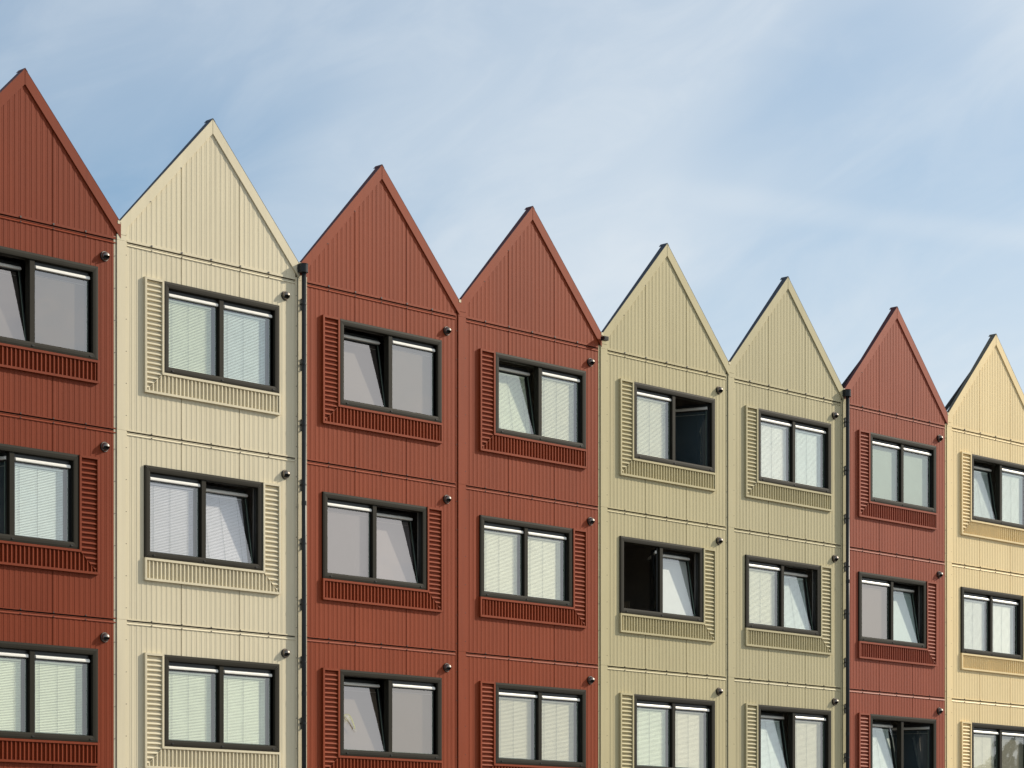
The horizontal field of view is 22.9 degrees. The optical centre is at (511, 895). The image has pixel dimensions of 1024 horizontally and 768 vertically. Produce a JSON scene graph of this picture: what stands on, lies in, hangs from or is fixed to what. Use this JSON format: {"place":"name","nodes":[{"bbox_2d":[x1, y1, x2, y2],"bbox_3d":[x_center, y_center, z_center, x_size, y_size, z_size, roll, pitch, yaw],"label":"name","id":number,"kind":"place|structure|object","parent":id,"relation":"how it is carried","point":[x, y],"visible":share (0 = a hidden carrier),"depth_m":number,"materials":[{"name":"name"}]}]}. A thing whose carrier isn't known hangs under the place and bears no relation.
{"place":"outdoors","nodes":[
{"label":"outdoors","id":0,"kind":"place"},
{"bbox_2d":[0,68,120,767],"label":"gabled house","id":1,"kind":"structure","parent":0,"point":[60,227],"depth_m":38.28,"materials":[{"name":"red paint"}]},
{"bbox_2d":[0,443,78,548],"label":"window","id":2,"kind":"structure","parent":1,"relation":"in","point":[12,454],"depth_m":38.10,"materials":[{"name":"glass"}]},
{"bbox_2d":[0,246,97,359],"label":"window","id":3,"kind":"structure","parent":1,"relation":"in","point":[61,315],"depth_m":38.25,"materials":[{"name":"grey glass"}]},
{"bbox_2d":[0,641,97,742],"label":"window","id":4,"kind":"structure","parent":1,"relation":"in","point":[29,652],"depth_m":38.23,"materials":[{"name":"glass"}]},
{"bbox_2d":[112,118,299,767],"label":"gabled house","id":5,"kind":"structure","parent":0,"point":[206,262],"depth_m":40.30,"materials":[{"name":"beige paint"}]},
{"bbox_2d":[144,465,262,570],"bbox_3d":[-5.007,-6.010,40.350,2.363,1.440,0.356,0,0,-45],"label":"window","id":6,"kind":"structure","parent":5,"relation":"in","point":[153,474],"depth_m":40.24,"materials":[{"name":"glass"}]},
{"bbox_2d":[164,281,279,392],"bbox_3d":[-4.680,-8.945,40.532,2.356,1.440,0.151,0,0,-45],"label":"window","id":7,"kind":"structure","parent":5,"relation":"in","point":[221,303],"depth_m":40.50,"materials":[{"name":"grey glass"}]},
{"bbox_2d":[164,655,279,751],"bbox_3d":[-4.680,-3.075,40.532,2.356,1.440,0.151,0,0,-45],"label":"window","id":8,"kind":"structure","parent":5,"relation":"in","point":[219,668],"depth_m":40.50,"materials":[{"name":"glass"}]},
{"bbox_2d":[294,164,459,767],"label":"gabled house","id":9,"kind":"structure","parent":0,"point":[377,305],"depth_m":42.90,"materials":[{"name":"red paint"}]},
{"bbox_2d":[344,714,354,731],"bbox_3d":[-2.749,-2.907,42.531,0.329,0.317,0.004,0,0,-45],"label":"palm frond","id":10,"kind":"object","parent":9,"relation":"in","point":[349,716],"visible":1,"depth_m":42.55,"materials":[{"name":"beige plant"}]},
{"bbox_2d":[322,491,426,589],"bbox_3d":[-2.422,-6.010,42.935,2.363,1.440,0.356,0,0,-45],"label":"window","id":11,"kind":"structure","parent":9,"relation":"in","point":[372,546],"depth_m":42.82,"materials":[{"name":"glass"}]},
{"bbox_2d":[340,319,441,422],"bbox_3d":[-2.168,-8.945,43.189,2.356,1.440,0.356,0,0,-45],"label":"window","id":12,"kind":"structure","parent":9,"relation":"in","point":[412,387],"depth_m":43.19,"materials":[{"name":"grey glass"}]},
{"bbox_2d":[340,669,441,760],"bbox_3d":[-2.168,-3.075,43.189,2.356,1.440,0.356,0,0,-45],"label":"window","id":13,"kind":"structure","parent":9,"relation":"in","point":[412,717],"depth_m":43.18,"materials":[{"name":"glass"}]},
{"bbox_2d":[0,0,1023,410],"label":"sky","id":14,"kind":"structure","parent":0,"point":[868,155],"materials":[{"name":"blue"}]},
{"bbox_2d":[454,206,608,767],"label":"gabled house","id":15,"kind":"structure","parent":0,"point":[529,337],"depth_m":45.50,"materials":[{"name":"red paint"}]},
{"bbox_2d":[479,515,572,606],"bbox_3d":[0.235,-6.010,45.446,2.363,1.440,0.151,0,0,-45],"label":"window","id":16,"kind":"structure","parent":15,"relation":"in","point":[523,529],"depth_m":45.42,"materials":[{"name":"glass"}]},
{"bbox_2d":[496,352,585,448],"bbox_3d":[0.416,-8.945,45.773,2.356,1.440,0.356,0,0,-45],"label":"window","id":17,"kind":"structure","parent":15,"relation":"in","point":[541,370],"depth_m":45.76,"materials":[{"name":"grey glass"}]},
{"bbox_2d":[496,682,585,767],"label":"window","id":18,"kind":"structure","parent":15,"relation":"in","point":[537,694],"depth_m":45.67,"materials":[{"name":"glass"}]},
{"bbox_2d":[597,243,728,767],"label":"gabled house","id":19,"kind":"structure","parent":0,"point":[663,365],"depth_m":48.16,"materials":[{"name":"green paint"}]},
{"bbox_2d":[624,601,629,608],"bbox_3d":[1.506,-5.385,49.398,2.000,1.500,0.350,0,0,-45],"label":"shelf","id":20,"kind":"object","parent":19,"relation":"in","point":[626,604],"visible":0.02,"depth_m":49.98,"materials":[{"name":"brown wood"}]},
{"bbox_2d":[619,536,702,621],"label":"window","id":21,"kind":"structure","parent":19,"relation":"in","point":[670,584],"depth_m":48.46,"materials":[{"name":"glass"}]},
{"bbox_2d":[634,382,714,472],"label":"window","id":22,"kind":"structure","parent":19,"relation":"in","point":[686,439],"depth_m":48.50,"materials":[{"name":"glass"}]},
{"bbox_2d":[634,694,714,767],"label":"window","id":23,"kind":"structure","parent":19,"relation":"in","point":[669,704],"depth_m":48.25,"materials":[{"name":"glass"}]},
{"bbox_2d":[725,276,843,767],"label":"gabled house","id":24,"kind":"structure","parent":0,"point":[784,389],"depth_m":50.68,"materials":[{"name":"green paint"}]},
{"bbox_2d":[745,555,819,635],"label":"window","id":25,"kind":"structure","parent":24,"relation":"in","point":[778,573],"depth_m":50.57,"materials":[{"name":"glass"}]},
{"bbox_2d":[758,408,830,493],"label":"window","id":26,"kind":"structure","parent":24,"relation":"in","point":[793,424],"depth_m":50.84,"materials":[{"name":"grey glass"}]},
{"bbox_2d":[758,704,830,767],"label":"window","id":27,"kind":"structure","parent":24,"relation":"in","point":[822,717],"depth_m":50.94,"materials":[{"name":"glass"}]},
{"bbox_2d":[840,306,947,767],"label":"gabled house","id":28,"kind":"structure","parent":0,"point":[894,417],"depth_m":53.25,"materials":[{"name":"red paint"}]},
{"bbox_2d":[858,571,925,648],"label":"window","id":29,"kind":"structure","parent":28,"relation":"in","point":[886,612],"depth_m":53.15,"materials":[{"name":"glass"}]},
{"bbox_2d":[870,432,935,512],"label":"window","id":30,"kind":"structure","parent":28,"relation":"in","point":[902,471],"depth_m":53.42,"materials":[{"name":"grey glass"}]},
{"bbox_2d":[870,714,935,767],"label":"window","id":31,"kind":"structure","parent":28,"relation":"in","point":[909,746],"depth_m":54.07,"materials":[{"name":"glass"}]},
{"bbox_2d":[944,334,1023,767],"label":"gabled house","id":32,"kind":"structure","parent":0,"point":[984,577],"depth_m":55.68,"materials":[{"name":"yellow paint"}]},
{"bbox_2d":[960,587,1022,659],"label":"window","id":33,"kind":"structure","parent":32,"relation":"in","point":[988,598],"depth_m":55.77,"materials":[{"name":"glass"}]},
{"bbox_2d":[972,454,1023,528],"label":"window","id":34,"kind":"structure","parent":32,"relation":"in","point":[1002,467],"depth_m":56.03,"materials":[{"name":"grey glass"}]},
{"bbox_2d":[972,722,1023,767],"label":"window","id":35,"kind":"structure","parent":32,"relation":"in","point":[1008,752],"depth_m":55.99,"materials":[{"name":"glass"}]}
]}

